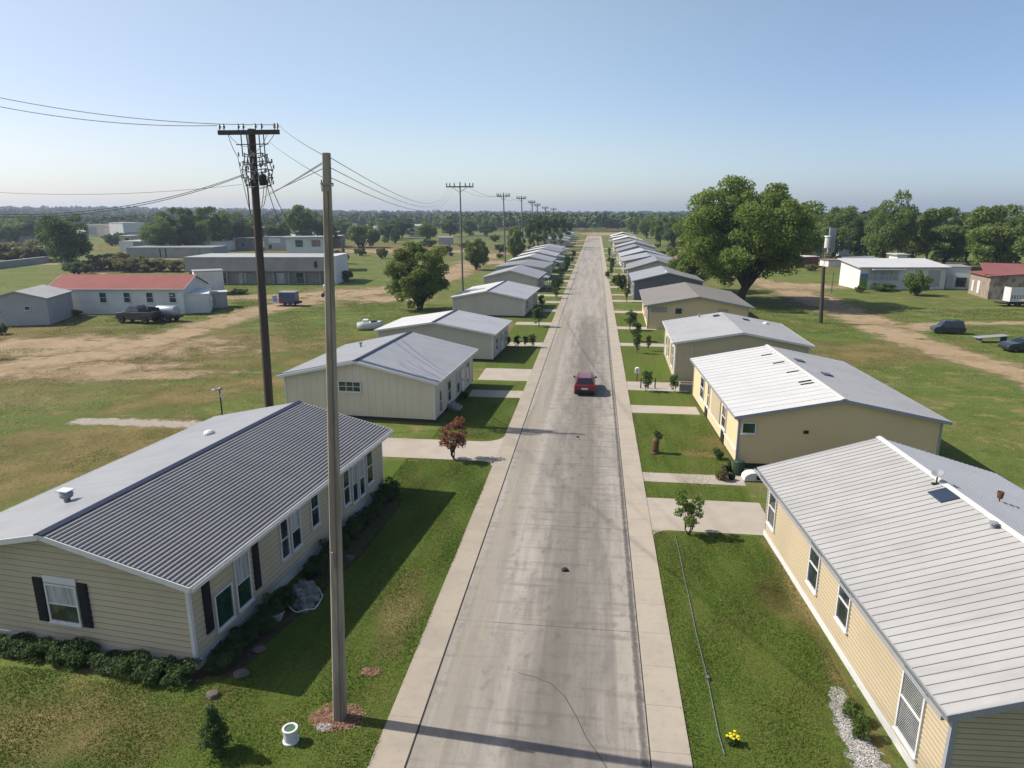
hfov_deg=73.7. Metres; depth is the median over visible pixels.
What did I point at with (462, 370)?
door
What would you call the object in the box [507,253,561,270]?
mobile home
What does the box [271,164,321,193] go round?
cable
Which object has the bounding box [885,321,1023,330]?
dirt track
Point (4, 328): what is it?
bush
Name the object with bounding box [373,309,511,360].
mobile home
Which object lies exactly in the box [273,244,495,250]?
dry field
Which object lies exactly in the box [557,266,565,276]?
young tree
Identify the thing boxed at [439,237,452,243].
hut
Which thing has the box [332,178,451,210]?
cable
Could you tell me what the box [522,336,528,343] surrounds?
young tree
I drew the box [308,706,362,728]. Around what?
mulch ring
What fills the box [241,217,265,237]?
tree
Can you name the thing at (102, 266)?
bush
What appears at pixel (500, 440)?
driveway flare
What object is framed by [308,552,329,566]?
hedge shrub
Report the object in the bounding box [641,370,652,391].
young tree
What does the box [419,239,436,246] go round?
bush
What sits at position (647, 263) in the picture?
mobile home
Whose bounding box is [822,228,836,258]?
water tank tower
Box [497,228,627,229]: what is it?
dry field
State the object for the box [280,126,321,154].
cable
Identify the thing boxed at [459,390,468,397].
weed clump
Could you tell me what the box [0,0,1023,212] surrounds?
sky
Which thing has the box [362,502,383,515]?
hedge shrub
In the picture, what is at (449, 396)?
window
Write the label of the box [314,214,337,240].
tree
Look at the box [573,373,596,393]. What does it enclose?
red suv
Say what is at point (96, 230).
workshop
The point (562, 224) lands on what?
tree
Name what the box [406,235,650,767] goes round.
road
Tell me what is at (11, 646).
hedge shrub
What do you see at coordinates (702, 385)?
window
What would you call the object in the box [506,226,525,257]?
tree
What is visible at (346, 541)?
hedge shrub
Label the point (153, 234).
tree
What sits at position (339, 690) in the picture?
concrete pole
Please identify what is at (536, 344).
path
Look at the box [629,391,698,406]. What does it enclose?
lawn
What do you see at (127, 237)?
building
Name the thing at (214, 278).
box shed
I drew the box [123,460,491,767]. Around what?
lawn
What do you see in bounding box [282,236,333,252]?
block
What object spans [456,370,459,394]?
window
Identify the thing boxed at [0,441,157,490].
dry field
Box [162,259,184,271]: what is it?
bush
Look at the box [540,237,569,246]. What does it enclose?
mobile home
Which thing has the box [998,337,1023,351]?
parked car
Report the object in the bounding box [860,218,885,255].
tree
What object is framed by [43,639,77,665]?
hedge shrub
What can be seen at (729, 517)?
driveway
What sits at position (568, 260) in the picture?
young tree
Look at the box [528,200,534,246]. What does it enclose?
utility pole
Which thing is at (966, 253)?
tree
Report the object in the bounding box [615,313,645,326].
lawn
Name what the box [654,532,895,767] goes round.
lawn
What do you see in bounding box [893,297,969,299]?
bare earth
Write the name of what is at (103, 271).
dirt track
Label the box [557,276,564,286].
young tree
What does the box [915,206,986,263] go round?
tree
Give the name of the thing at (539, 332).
lawn
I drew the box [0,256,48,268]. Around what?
boundary wall
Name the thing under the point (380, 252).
bush
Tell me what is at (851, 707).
weed clump
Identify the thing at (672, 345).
window
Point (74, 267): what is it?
bush
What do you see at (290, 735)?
bucket planter
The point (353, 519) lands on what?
hedge shrub
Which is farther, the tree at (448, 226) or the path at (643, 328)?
the tree at (448, 226)
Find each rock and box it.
[206,689,219,699]
[233,668,250,678]
[252,645,265,653]
[345,554,354,560]
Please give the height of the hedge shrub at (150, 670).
0.856 m
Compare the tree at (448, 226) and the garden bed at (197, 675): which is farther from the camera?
the tree at (448, 226)
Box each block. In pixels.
[183,253,335,283]
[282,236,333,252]
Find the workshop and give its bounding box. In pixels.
[83,224,107,236]
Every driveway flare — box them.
[484,437,503,441]
[652,529,670,534]
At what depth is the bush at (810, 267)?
191.78 m
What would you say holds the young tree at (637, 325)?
on the lawn at (657, 336)
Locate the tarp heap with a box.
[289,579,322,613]
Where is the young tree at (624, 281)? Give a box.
[619,275,626,290]
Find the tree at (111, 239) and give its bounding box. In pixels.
[105,233,119,245]
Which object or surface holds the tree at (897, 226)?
on the ground at (368, 275)
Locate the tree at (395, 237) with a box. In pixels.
[389,228,400,243]
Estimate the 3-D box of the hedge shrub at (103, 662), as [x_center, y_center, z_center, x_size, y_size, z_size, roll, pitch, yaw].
[-14.586,10.049,24.757,1.258,0.637,1.206,6,15,22]
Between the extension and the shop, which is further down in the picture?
the extension
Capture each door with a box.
[191,299,207,312]
[203,278,211,288]
[215,295,224,305]
[461,367,464,390]
[501,332,502,350]
[665,334,667,355]
[946,275,952,288]
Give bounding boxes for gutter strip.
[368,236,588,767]
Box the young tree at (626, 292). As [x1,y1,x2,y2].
[624,281,630,301]
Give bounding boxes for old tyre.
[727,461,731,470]
[728,473,734,479]
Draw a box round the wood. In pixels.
[0,205,1021,228]
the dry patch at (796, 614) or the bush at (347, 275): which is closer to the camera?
the dry patch at (796, 614)
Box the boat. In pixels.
[357,319,382,329]
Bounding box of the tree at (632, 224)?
[626,216,639,233]
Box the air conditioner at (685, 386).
[678,381,692,391]
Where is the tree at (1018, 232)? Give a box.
[1007,212,1023,255]
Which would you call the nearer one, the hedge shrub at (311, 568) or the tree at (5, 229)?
the hedge shrub at (311, 568)
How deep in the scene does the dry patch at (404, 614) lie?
27.99 m
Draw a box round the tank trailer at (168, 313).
[155,305,183,321]
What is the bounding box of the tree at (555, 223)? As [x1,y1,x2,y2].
[549,213,559,244]
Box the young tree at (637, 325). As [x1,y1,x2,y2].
[630,320,641,339]
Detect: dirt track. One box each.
[95,258,179,273]
[211,289,359,299]
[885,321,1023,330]
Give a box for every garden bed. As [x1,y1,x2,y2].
[0,652,212,683]
[210,498,400,677]
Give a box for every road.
[0,239,598,376]
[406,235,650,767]
[719,273,1023,386]
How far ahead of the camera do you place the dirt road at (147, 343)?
90.53 m
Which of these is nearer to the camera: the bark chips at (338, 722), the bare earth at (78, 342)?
the bark chips at (338, 722)
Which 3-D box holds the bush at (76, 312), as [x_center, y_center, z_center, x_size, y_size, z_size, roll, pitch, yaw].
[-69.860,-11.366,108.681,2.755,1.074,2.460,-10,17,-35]
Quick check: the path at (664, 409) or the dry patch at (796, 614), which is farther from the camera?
the path at (664, 409)
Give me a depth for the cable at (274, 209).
55.22 m
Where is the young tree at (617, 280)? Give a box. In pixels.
[614,273,622,287]
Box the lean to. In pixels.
[170,287,212,313]
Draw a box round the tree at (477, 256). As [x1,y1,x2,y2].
[464,238,489,269]
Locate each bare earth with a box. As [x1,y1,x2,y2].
[0,322,87,337]
[0,333,282,359]
[0,349,197,357]
[0,359,201,381]
[42,369,262,382]
[335,248,498,253]
[335,295,439,303]
[454,260,506,264]
[578,232,633,235]
[732,282,847,291]
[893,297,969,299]
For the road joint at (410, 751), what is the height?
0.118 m
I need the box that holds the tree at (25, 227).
[0,215,40,242]
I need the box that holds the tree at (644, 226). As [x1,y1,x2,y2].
[637,214,654,237]
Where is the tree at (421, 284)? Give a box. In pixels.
[383,240,449,310]
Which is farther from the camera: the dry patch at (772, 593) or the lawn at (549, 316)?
the lawn at (549, 316)
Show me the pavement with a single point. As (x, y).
(668, 741)
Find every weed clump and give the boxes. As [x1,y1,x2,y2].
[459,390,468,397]
[713,447,723,459]
[714,467,727,480]
[842,696,864,721]
[850,709,871,739]
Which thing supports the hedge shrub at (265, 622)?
on the garden bed at (247, 654)
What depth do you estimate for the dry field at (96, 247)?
318.68 m
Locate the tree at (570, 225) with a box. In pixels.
[565,218,573,235]
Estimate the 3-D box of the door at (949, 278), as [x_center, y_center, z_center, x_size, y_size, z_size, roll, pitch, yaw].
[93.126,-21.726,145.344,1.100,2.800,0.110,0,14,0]
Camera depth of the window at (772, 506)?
33.50 m
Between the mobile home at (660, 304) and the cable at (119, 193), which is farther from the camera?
the mobile home at (660, 304)
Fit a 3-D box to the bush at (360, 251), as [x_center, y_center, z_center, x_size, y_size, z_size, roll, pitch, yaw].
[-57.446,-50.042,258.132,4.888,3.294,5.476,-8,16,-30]
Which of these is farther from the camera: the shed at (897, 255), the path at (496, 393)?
the shed at (897, 255)
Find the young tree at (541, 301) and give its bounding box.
[538,294,544,308]
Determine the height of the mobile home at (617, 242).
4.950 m
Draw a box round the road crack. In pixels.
[518,672,606,767]
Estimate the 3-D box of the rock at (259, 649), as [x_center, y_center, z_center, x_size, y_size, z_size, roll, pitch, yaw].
[-9.492,9.989,25.638,0.454,0.231,0.438,-11,18,-36]
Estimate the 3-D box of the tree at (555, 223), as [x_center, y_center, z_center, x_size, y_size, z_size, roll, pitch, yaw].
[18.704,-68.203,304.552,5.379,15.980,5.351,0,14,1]
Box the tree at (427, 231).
[414,221,437,239]
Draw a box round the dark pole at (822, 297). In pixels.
[819,257,824,323]
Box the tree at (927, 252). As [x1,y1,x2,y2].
[919,218,943,258]
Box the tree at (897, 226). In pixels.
[861,189,920,257]
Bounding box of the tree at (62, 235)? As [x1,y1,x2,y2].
[34,213,93,266]
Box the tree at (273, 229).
[263,220,292,235]
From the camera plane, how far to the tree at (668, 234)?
303.44 m
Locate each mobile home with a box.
[0,400,393,669]
[276,331,477,422]
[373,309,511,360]
[449,280,539,316]
[482,265,549,290]
[494,259,552,278]
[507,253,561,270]
[517,249,564,265]
[523,246,564,259]
[529,244,569,250]
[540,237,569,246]
[548,233,573,241]
[608,234,636,244]
[608,235,643,240]
[610,232,635,241]
[611,244,656,259]
[612,238,650,251]
[612,240,656,255]
[614,252,671,272]
[618,248,667,266]
[621,256,674,282]
[628,266,704,299]
[639,282,753,328]
[662,312,814,380]
[690,344,952,467]
[754,436,1023,767]
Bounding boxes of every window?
[24,306,30,310]
[43,582,82,627]
[99,292,106,302]
[123,292,130,302]
[145,292,153,302]
[168,292,176,302]
[213,581,237,633]
[223,273,226,283]
[232,549,254,613]
[238,273,246,283]
[276,273,285,283]
[278,518,291,562]
[289,508,303,553]
[295,240,302,246]
[296,273,303,283]
[309,493,321,530]
[338,380,361,392]
[342,469,351,508]
[350,463,359,504]
[357,457,366,498]
[365,451,374,486]
[439,389,442,413]
[447,378,451,403]
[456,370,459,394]
[466,361,469,383]
[495,337,498,351]
[504,329,506,342]
[667,336,669,357]
[671,345,673,367]
[674,308,682,314]
[699,375,704,401]
[706,385,710,408]
[720,404,727,431]
[741,422,756,434]
[766,488,777,532]
[805,542,821,595]
[833,580,852,634]
[867,271,899,280]
[892,665,927,760]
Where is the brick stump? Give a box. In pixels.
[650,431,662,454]
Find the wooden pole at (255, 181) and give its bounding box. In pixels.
[217,123,279,406]
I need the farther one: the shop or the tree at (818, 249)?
the shop
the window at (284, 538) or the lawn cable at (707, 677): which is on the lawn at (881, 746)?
the lawn cable at (707, 677)
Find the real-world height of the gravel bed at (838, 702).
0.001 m
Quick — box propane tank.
[741,469,764,480]
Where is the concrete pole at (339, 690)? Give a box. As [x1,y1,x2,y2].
[320,153,346,721]
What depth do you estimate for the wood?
754.73 m
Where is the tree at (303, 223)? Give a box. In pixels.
[282,204,318,235]
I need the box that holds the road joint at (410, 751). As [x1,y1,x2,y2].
[404,251,583,767]
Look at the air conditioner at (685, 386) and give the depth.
62.77 m
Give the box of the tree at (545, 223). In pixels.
[541,215,551,244]
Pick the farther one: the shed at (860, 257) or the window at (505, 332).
the shed at (860, 257)
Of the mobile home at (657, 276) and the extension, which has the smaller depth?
the mobile home at (657, 276)
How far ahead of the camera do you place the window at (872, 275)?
145.02 m
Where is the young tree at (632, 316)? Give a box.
[624,309,637,328]
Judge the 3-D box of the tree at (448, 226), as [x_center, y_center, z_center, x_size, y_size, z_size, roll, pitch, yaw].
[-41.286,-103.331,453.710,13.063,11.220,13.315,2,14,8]
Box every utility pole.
[446,182,473,290]
[496,193,509,262]
[516,196,525,252]
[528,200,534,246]
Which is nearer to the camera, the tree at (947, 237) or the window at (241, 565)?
the window at (241, 565)
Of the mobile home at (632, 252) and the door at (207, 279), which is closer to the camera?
the door at (207, 279)
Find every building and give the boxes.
[119,235,139,240]
[334,253,347,283]
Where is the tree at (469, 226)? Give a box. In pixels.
[458,218,477,235]
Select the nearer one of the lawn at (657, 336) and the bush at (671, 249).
the lawn at (657, 336)
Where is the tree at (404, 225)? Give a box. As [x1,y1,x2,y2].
[390,217,414,237]
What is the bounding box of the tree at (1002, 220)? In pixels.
[972,212,1010,262]
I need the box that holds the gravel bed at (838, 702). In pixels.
[828,686,891,767]
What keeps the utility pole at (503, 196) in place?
on the ground at (368, 275)
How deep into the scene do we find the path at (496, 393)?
62.05 m
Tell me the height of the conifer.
1.942 m
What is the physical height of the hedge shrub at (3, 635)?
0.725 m
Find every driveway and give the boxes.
[382,438,501,460]
[478,368,531,380]
[647,498,764,535]
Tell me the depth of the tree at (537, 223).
280.39 m
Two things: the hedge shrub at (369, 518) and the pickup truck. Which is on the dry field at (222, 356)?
the pickup truck
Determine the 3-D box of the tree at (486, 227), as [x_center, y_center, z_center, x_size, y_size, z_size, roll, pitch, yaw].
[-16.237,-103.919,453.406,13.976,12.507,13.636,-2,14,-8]
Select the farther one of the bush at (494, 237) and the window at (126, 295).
the bush at (494, 237)
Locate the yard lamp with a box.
[211,387,222,414]
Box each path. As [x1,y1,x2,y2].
[69,418,201,427]
[469,390,522,397]
[508,342,542,346]
[515,322,551,324]
[531,309,556,311]
[538,294,562,295]
[538,301,559,302]
[612,300,641,301]
[614,311,642,312]
[617,326,656,329]
[620,343,663,346]
[626,381,687,391]
[630,405,699,414]
[642,472,745,485]
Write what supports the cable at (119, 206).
attached to the wooden pole at (255, 181)
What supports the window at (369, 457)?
in the mobile home at (199, 540)
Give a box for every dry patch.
[0,695,157,756]
[381,586,419,641]
[685,451,715,456]
[696,436,723,447]
[757,583,784,603]
[761,583,808,619]
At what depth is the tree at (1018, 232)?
167.06 m
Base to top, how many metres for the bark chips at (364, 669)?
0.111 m
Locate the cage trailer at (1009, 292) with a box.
[994,286,1023,306]
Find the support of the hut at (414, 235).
on the ground at (368, 275)
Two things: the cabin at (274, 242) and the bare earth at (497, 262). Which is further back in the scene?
the cabin at (274, 242)
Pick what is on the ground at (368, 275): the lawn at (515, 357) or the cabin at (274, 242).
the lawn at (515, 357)
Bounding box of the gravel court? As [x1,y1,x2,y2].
[32,263,61,264]
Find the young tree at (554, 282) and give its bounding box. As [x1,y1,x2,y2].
[551,277,559,289]
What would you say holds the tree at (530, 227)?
on the ground at (368, 275)
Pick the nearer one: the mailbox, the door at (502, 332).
the mailbox
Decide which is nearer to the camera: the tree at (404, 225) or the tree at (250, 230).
the tree at (250, 230)
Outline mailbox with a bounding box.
[635,367,639,379]
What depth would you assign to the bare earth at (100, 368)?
71.57 m
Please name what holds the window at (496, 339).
in the mobile home at (486, 336)
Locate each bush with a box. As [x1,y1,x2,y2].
[0,239,53,260]
[0,322,8,334]
[61,260,92,273]
[71,309,82,315]
[85,252,136,269]
[86,260,105,268]
[110,255,151,271]
[136,258,171,271]
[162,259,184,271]
[230,288,247,293]
[334,248,349,259]
[342,270,353,280]
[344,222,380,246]
[353,248,366,255]
[376,247,388,258]
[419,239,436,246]
[442,244,452,251]
[489,234,500,241]
[494,243,506,251]
[666,246,678,251]
[804,264,818,270]
[855,285,865,291]
[870,283,896,290]
[902,269,933,295]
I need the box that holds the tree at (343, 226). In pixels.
[334,218,352,234]
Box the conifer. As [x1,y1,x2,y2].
[195,703,232,759]
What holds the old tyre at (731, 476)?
on the path at (681, 478)
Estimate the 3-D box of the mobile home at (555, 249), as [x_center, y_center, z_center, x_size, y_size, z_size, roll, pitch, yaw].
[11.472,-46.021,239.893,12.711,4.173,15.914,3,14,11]
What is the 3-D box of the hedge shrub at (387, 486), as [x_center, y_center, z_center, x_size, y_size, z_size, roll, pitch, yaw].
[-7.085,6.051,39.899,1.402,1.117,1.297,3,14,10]
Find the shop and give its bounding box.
[104,224,109,234]
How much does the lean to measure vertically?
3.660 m
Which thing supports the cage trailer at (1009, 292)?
on the ground at (368, 275)
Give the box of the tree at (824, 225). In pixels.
[813,206,864,256]
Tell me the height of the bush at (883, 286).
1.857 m
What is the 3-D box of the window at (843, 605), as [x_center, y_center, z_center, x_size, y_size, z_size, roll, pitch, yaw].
[12.153,8.017,24.996,0.160,1.890,1.100,1,14,4]
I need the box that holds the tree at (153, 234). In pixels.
[137,215,179,244]
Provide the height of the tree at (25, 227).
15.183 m
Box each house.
[49,274,209,313]
[968,271,1023,299]
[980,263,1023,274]
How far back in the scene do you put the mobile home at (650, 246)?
254.44 m
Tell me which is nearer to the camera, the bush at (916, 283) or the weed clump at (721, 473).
the weed clump at (721, 473)
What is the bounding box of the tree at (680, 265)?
[667,230,716,282]
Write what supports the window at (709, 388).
in the mobile home at (766, 404)
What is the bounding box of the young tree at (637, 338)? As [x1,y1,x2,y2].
[633,331,641,352]
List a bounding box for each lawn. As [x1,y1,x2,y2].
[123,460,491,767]
[432,397,519,440]
[468,381,526,389]
[484,346,540,368]
[509,325,549,341]
[517,312,555,321]
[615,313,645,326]
[618,330,664,343]
[621,346,687,381]
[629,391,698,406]
[633,414,732,473]
[645,483,752,501]
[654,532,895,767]
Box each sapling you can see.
[438,416,468,459]
[673,486,704,534]
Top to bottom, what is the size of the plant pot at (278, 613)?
0.655 m
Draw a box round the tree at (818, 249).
[811,213,835,255]
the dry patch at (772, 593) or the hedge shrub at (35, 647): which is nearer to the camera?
the hedge shrub at (35, 647)
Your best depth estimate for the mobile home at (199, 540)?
26.97 m
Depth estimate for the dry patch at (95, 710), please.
21.81 m
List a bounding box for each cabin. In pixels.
[237,237,254,249]
[264,236,285,249]
[314,235,345,246]
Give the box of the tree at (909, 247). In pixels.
[895,213,937,257]
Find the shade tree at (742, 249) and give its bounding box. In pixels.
[671,174,827,300]
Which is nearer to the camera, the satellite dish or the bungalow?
the satellite dish
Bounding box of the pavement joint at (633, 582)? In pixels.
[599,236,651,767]
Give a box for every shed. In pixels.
[0,238,14,242]
[0,284,73,325]
[14,233,34,242]
[191,268,224,294]
[841,256,876,257]
[886,253,910,257]
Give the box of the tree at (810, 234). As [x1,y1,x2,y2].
[801,213,824,254]
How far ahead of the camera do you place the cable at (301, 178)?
24.13 m
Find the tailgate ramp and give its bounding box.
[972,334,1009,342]
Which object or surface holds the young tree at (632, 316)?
on the lawn at (657, 336)
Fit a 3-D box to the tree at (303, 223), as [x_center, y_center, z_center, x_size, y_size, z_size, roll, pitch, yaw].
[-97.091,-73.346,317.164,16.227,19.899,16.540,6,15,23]
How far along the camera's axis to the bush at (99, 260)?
192.52 m
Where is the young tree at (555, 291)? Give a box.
[553,286,558,296]
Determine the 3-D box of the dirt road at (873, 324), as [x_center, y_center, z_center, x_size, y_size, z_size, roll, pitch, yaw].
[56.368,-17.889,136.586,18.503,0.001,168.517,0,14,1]
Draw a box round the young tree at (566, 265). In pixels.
[564,261,568,272]
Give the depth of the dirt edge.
26.72 m
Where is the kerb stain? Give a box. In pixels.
[606,320,647,767]
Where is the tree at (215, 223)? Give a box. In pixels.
[193,206,232,244]
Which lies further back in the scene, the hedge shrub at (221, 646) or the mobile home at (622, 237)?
the mobile home at (622, 237)
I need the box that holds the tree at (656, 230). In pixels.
[649,216,670,243]
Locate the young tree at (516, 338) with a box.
[513,335,521,347]
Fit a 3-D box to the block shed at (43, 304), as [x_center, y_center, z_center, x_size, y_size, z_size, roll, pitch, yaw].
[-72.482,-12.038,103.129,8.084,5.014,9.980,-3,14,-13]
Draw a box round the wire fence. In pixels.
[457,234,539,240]
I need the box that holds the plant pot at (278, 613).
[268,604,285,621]
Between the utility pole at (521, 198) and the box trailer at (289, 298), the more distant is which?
the utility pole at (521, 198)
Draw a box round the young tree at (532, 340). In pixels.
[528,334,535,345]
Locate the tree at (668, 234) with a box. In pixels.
[661,217,684,248]
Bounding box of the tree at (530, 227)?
[524,218,535,248]
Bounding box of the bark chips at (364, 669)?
[361,667,381,675]
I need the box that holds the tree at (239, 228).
[219,211,248,239]
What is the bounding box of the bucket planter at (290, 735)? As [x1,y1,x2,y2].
[282,722,298,746]
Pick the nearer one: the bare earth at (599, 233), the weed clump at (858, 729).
the weed clump at (858, 729)
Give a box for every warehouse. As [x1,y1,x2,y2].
[118,239,237,250]
[125,245,227,257]
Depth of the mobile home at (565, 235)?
381.04 m
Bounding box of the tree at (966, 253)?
[959,243,968,263]
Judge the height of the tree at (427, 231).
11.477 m
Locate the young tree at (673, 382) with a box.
[669,374,678,390]
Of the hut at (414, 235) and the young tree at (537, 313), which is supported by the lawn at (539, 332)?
the young tree at (537, 313)
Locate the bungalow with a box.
[837,258,952,288]
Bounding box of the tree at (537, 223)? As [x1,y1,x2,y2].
[531,214,542,246]
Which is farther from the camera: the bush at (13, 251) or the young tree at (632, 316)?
the bush at (13, 251)
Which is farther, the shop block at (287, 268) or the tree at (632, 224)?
the tree at (632, 224)
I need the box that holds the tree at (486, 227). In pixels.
[477,218,497,236]
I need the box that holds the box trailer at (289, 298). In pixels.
[272,291,301,306]
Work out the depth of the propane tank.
41.72 m
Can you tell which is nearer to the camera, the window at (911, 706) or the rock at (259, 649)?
the window at (911, 706)
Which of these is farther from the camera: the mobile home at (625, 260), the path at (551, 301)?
the mobile home at (625, 260)
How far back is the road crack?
22.38 m
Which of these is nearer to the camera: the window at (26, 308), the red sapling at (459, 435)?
the red sapling at (459, 435)
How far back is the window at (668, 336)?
73.14 m
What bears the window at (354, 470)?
in the mobile home at (199, 540)
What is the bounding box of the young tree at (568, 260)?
[564,256,570,264]
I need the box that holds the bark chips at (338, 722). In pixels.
[311,701,365,732]
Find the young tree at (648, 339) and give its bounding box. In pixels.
[646,335,650,349]
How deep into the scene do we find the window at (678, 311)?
95.35 m
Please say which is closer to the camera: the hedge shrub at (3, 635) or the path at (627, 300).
the hedge shrub at (3, 635)
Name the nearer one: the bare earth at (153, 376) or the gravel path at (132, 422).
the gravel path at (132, 422)
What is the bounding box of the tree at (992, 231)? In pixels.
[963,204,1023,265]
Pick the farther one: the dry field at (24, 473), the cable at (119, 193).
the cable at (119, 193)
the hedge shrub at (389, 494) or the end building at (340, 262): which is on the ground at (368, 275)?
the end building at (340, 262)
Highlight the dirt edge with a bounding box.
[763,540,878,744]
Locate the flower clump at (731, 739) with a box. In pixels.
[724,730,740,745]
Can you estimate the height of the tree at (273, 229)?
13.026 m
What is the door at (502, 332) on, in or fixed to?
in the mobile home at (486, 336)
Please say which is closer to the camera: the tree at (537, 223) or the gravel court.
the gravel court
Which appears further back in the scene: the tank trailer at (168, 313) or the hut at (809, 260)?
the hut at (809, 260)
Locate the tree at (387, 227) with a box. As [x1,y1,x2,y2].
[376,220,399,239]
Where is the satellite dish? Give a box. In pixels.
[931,469,944,484]
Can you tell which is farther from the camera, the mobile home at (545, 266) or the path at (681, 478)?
the mobile home at (545, 266)
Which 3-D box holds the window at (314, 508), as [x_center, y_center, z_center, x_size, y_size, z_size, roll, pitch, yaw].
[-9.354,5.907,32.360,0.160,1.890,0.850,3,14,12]
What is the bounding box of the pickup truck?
[115,304,160,323]
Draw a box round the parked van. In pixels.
[930,319,966,334]
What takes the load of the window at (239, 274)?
in the shop block at (287, 268)
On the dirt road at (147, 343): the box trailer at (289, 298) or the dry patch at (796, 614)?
the box trailer at (289, 298)
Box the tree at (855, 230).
[840,209,876,256]
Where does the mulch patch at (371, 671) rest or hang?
on the lawn at (390, 467)
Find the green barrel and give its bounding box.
[733,459,744,475]
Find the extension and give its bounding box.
[944,264,971,288]
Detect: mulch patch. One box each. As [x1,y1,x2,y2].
[317,723,332,731]
[361,668,379,675]
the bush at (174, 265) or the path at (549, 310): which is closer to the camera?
the path at (549, 310)
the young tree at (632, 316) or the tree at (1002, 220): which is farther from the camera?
the tree at (1002, 220)
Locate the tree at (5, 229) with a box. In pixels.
[0,222,13,240]
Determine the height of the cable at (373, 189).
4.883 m
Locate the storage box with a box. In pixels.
[211,290,227,307]
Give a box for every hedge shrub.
[0,631,35,656]
[0,632,7,641]
[14,636,51,663]
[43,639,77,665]
[59,636,100,670]
[84,649,126,674]
[106,649,151,681]
[131,654,176,685]
[159,657,201,688]
[206,647,241,672]
[209,640,247,659]
[225,624,259,645]
[242,610,277,633]
[255,592,282,613]
[269,583,297,607]
[300,561,324,576]
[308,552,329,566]
[318,538,329,557]
[342,521,360,539]
[342,532,351,547]
[345,515,364,530]
[354,510,377,523]
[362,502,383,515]
[369,491,386,505]
[374,487,396,500]
[379,476,400,493]
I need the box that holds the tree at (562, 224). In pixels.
[557,214,566,243]
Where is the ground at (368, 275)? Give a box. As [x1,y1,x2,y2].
[0,223,1023,767]
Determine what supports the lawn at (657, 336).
on the ground at (368, 275)
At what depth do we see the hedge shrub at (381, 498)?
38.07 m
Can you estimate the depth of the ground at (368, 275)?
68.56 m
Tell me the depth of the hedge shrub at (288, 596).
28.43 m
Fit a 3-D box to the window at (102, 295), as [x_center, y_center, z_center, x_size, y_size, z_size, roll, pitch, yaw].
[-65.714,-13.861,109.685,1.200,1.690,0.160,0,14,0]
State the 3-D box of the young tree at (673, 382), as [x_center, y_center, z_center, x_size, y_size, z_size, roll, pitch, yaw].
[14.838,-0.051,62.426,1.041,1.873,0.917,-6,15,-24]
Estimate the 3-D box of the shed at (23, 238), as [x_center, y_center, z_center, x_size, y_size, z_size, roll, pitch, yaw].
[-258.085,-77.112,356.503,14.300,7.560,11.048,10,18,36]
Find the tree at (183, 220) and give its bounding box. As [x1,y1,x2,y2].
[155,206,196,244]
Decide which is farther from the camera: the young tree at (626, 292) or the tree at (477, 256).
the tree at (477, 256)
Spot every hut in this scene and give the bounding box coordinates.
[409,230,421,236]
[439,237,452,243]
[794,255,819,267]
[820,259,840,266]
[836,244,851,255]
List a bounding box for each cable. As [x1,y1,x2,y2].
[0,175,242,216]
[0,184,241,194]
[1,174,243,214]
[2,98,278,124]
[2,107,217,125]
[263,162,321,197]
[267,187,283,230]
[269,169,321,192]
[270,184,296,233]
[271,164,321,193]
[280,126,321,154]
[330,157,445,203]
[331,168,450,206]
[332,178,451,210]
[675,535,724,754]
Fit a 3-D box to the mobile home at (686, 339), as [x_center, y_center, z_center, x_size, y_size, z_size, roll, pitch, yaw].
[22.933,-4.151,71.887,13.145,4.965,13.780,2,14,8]
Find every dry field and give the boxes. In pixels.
[0,325,370,384]
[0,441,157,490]
[18,415,204,446]
[92,245,119,249]
[105,377,283,412]
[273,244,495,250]
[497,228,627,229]
[810,343,921,366]
[818,261,967,267]
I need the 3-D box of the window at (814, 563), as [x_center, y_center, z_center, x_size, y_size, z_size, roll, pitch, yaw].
[12.366,7.481,27.947,0.160,1.990,1.150,1,14,4]
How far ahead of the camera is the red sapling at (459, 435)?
44.99 m
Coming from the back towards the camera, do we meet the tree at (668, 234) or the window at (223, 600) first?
the tree at (668, 234)
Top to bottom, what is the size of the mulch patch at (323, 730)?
0.001 m
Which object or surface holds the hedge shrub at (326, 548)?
on the garden bed at (247, 654)
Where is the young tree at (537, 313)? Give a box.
[532,306,544,326]
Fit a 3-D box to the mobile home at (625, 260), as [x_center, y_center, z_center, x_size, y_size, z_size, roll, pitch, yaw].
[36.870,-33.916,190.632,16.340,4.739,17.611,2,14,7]
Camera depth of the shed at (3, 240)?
346.08 m
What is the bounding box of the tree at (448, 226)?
[440,220,458,236]
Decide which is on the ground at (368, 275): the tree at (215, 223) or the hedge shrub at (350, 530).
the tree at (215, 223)
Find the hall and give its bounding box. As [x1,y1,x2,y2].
[109,222,144,234]
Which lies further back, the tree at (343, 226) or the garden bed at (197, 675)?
the tree at (343, 226)
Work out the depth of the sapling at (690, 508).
34.38 m
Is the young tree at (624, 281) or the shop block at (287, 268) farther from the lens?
the shop block at (287, 268)
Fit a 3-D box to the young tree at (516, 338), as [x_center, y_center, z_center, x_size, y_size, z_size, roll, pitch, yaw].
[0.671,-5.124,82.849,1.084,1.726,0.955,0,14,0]
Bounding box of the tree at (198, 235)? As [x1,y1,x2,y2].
[178,225,208,244]
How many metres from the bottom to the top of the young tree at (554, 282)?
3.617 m
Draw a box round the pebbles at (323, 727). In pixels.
[316,723,331,729]

